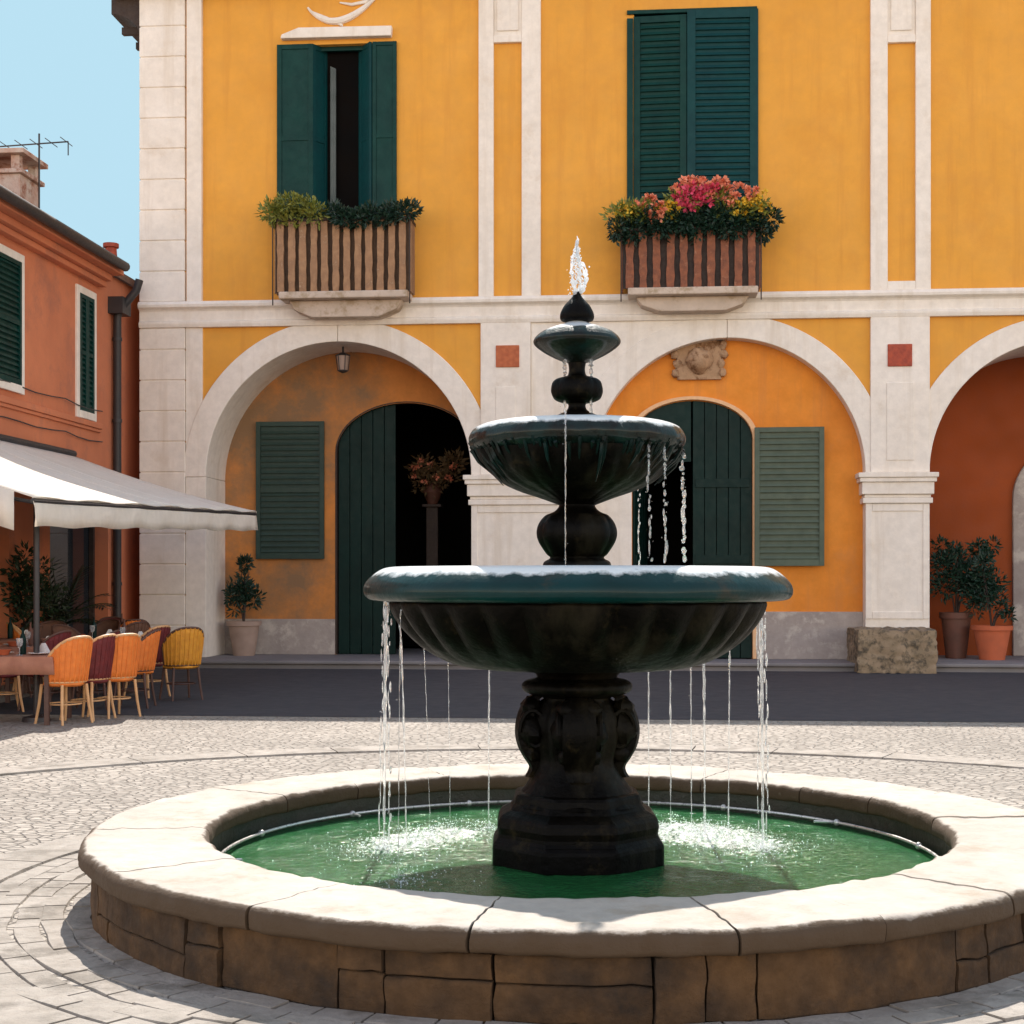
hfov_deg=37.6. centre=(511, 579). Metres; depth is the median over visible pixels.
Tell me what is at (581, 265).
water jet
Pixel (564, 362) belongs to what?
water stream
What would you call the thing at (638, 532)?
water stream
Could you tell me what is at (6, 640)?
cafe table
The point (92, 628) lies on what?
wine glass
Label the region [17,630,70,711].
cafe chair
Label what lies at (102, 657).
cafe chair
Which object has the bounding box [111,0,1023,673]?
arcade building
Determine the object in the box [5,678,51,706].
cafe table
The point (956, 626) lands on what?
potted shrub
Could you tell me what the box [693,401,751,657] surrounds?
door
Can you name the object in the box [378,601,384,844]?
water stream
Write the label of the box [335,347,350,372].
hanging lantern
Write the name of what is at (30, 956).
paving ring
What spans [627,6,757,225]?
window
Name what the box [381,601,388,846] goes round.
water stream
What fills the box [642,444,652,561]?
water stream
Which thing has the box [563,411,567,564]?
water stream
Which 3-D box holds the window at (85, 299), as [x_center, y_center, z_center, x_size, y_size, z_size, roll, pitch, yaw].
[-7.631,-3.959,26.370,0.420,2.307,0.923,0,0,5]
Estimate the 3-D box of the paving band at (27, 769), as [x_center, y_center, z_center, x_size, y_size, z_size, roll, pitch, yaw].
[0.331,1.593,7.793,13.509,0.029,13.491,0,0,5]
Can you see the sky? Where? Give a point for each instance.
(69, 71)
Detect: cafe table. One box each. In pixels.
[0,638,45,693]
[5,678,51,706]
[44,675,71,724]
[81,684,106,689]
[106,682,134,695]
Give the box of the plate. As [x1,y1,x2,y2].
[29,652,49,654]
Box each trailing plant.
[255,190,330,230]
[322,196,423,231]
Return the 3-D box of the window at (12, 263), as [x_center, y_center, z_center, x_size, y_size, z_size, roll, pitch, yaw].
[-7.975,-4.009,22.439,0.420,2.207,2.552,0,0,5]
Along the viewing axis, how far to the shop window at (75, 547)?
26.84 m
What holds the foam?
on the pool water
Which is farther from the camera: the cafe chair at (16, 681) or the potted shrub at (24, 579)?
the potted shrub at (24, 579)
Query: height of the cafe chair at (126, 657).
0.990 m
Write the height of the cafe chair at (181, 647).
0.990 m
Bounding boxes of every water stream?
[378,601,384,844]
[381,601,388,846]
[386,604,391,844]
[396,609,402,882]
[399,625,406,842]
[420,648,429,808]
[448,662,450,830]
[487,670,491,826]
[560,359,566,412]
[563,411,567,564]
[588,358,593,413]
[637,489,640,564]
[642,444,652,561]
[647,672,649,805]
[661,446,667,562]
[667,670,671,828]
[679,450,686,562]
[688,667,691,830]
[702,663,706,832]
[728,651,730,836]
[756,625,759,831]
[758,618,764,845]
[763,611,769,829]
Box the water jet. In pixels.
[568,236,589,297]
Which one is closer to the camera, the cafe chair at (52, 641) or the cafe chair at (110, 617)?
the cafe chair at (52, 641)
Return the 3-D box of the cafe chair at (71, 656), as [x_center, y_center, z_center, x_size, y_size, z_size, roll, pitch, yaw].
[-4.969,1.108,16.777,0.583,0.990,0.590,0,0,33]
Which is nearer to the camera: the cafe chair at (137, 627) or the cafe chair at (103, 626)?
the cafe chair at (137, 627)
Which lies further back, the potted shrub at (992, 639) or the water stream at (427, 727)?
the potted shrub at (992, 639)
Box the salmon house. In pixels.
[0,147,142,684]
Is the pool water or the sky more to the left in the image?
the sky
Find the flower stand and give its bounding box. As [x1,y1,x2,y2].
[403,446,469,650]
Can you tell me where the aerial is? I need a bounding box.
[0,133,71,208]
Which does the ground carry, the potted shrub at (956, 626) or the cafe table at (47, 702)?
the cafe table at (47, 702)
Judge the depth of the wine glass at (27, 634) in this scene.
18.97 m
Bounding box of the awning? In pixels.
[0,434,257,722]
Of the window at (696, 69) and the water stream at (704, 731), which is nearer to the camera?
the water stream at (704, 731)
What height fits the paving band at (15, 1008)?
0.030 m
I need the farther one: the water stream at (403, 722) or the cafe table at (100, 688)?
the cafe table at (100, 688)
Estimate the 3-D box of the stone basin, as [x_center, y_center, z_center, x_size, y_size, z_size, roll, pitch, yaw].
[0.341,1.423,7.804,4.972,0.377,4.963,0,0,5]
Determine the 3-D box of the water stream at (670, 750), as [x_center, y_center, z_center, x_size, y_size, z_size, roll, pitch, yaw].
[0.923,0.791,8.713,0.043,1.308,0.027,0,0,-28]
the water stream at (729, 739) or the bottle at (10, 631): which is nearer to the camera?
the water stream at (729, 739)
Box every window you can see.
[0,243,24,394]
[50,526,94,634]
[75,284,96,421]
[277,41,396,217]
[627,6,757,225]
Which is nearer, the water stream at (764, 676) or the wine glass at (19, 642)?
the water stream at (764, 676)
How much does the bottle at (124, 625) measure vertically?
0.300 m
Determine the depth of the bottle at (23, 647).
17.00 m
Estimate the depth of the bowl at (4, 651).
16.80 m
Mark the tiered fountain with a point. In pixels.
(583, 628)
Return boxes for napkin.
[40,643,49,651]
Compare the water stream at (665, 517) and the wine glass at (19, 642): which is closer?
the water stream at (665, 517)
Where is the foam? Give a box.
[272,811,876,889]
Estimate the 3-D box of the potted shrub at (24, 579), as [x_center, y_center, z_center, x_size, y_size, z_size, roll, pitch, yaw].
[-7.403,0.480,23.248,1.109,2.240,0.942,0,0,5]
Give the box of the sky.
[0,0,140,279]
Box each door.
[339,404,395,653]
[632,486,647,564]
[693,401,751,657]
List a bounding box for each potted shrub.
[0,539,71,683]
[221,554,266,655]
[930,534,1006,658]
[959,546,1017,659]
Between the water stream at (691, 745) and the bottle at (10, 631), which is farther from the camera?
the bottle at (10, 631)
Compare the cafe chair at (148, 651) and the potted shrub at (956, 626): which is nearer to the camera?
the cafe chair at (148, 651)
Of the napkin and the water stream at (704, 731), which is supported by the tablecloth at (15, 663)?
the napkin
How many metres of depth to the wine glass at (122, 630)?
20.66 m
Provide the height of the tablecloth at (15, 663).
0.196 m
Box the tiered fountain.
[363,292,792,875]
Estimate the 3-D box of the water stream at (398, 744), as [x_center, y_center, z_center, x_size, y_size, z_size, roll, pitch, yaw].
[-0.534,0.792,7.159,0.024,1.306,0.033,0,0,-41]
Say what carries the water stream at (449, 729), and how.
hanging from the tiered fountain
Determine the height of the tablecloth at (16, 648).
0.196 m
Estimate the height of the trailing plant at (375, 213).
0.661 m
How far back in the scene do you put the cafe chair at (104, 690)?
18.45 m
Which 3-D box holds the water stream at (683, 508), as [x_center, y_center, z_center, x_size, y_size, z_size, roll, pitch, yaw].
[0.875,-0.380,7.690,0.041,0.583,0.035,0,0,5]
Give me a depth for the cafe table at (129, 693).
20.81 m
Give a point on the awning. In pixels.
(64, 487)
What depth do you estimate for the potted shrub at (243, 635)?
28.78 m
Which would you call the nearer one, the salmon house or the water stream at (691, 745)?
the water stream at (691, 745)
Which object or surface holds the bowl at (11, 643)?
on the tablecloth at (16, 648)
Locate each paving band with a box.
[0,744,1023,775]
[0,833,100,1023]
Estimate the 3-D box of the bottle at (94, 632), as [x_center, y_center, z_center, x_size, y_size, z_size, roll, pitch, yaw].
[-6.065,0.690,21.828,0.076,0.300,0.076,0,0,5]
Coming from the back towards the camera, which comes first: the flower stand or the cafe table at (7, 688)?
the flower stand
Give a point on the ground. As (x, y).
(42, 808)
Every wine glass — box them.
[16,638,22,654]
[25,631,30,646]
[90,625,94,638]
[120,627,124,633]
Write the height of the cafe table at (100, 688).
0.750 m
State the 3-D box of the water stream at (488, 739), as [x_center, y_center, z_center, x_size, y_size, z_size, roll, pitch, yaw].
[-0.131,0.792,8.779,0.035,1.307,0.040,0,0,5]
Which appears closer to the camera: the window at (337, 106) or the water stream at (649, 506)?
the water stream at (649, 506)
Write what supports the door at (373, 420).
in the arcade building
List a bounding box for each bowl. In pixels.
[0,649,11,654]
[7,641,16,645]
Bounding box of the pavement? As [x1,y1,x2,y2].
[155,648,1023,672]
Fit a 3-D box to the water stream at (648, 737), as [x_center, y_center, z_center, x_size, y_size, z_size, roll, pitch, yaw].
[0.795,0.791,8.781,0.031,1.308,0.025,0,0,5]
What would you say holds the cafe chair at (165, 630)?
on the road
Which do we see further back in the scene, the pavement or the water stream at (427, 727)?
the pavement
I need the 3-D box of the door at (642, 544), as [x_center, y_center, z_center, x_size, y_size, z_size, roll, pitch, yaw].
[2.423,-0.358,28.367,0.075,3.577,1.076,0,0,17]
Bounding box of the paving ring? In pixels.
[0,853,1023,1023]
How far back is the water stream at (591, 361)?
7.73 m
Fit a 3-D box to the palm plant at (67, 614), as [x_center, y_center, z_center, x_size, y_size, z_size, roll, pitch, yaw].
[-7.269,0.542,24.654,2.113,2.117,1.864,0,0,33]
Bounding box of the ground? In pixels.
[0,646,1023,1023]
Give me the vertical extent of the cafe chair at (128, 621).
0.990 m
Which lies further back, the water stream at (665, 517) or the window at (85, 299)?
the window at (85, 299)
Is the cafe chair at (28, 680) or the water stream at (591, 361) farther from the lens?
the cafe chair at (28, 680)
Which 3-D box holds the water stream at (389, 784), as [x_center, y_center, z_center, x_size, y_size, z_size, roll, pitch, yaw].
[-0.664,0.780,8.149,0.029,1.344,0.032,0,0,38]
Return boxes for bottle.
[7,618,12,638]
[20,628,25,653]
[28,622,32,645]
[91,617,96,637]
[122,619,126,632]
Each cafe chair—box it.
[0,625,42,697]
[0,675,24,711]
[6,622,43,690]
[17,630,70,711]
[34,635,93,725]
[40,620,66,637]
[51,624,98,696]
[59,634,116,720]
[72,629,119,709]
[87,633,140,718]
[88,619,120,636]
[99,616,120,621]
[106,621,149,687]
[111,629,160,708]
[121,619,150,678]
[123,625,170,697]
[159,626,203,700]
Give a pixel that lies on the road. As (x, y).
(920, 697)
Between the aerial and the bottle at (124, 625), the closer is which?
the bottle at (124, 625)
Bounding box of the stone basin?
[78,763,1023,1023]
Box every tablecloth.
[0,644,32,651]
[0,652,54,674]
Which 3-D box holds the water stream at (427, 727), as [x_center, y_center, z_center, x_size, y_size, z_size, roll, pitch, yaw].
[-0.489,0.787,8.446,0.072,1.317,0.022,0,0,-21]
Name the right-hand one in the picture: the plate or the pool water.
the pool water
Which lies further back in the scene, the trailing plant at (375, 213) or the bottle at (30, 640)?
the trailing plant at (375, 213)
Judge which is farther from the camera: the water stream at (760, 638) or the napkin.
the napkin
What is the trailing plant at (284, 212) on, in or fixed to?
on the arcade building
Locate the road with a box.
[0,668,1023,721]
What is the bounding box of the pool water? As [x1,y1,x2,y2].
[221,805,939,898]
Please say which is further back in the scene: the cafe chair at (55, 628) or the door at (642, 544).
the door at (642, 544)
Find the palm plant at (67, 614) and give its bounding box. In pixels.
[31,559,116,624]
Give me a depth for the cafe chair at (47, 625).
22.75 m
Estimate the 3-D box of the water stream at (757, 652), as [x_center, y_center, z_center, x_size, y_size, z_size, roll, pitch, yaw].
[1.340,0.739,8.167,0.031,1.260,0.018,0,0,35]
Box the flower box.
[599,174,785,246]

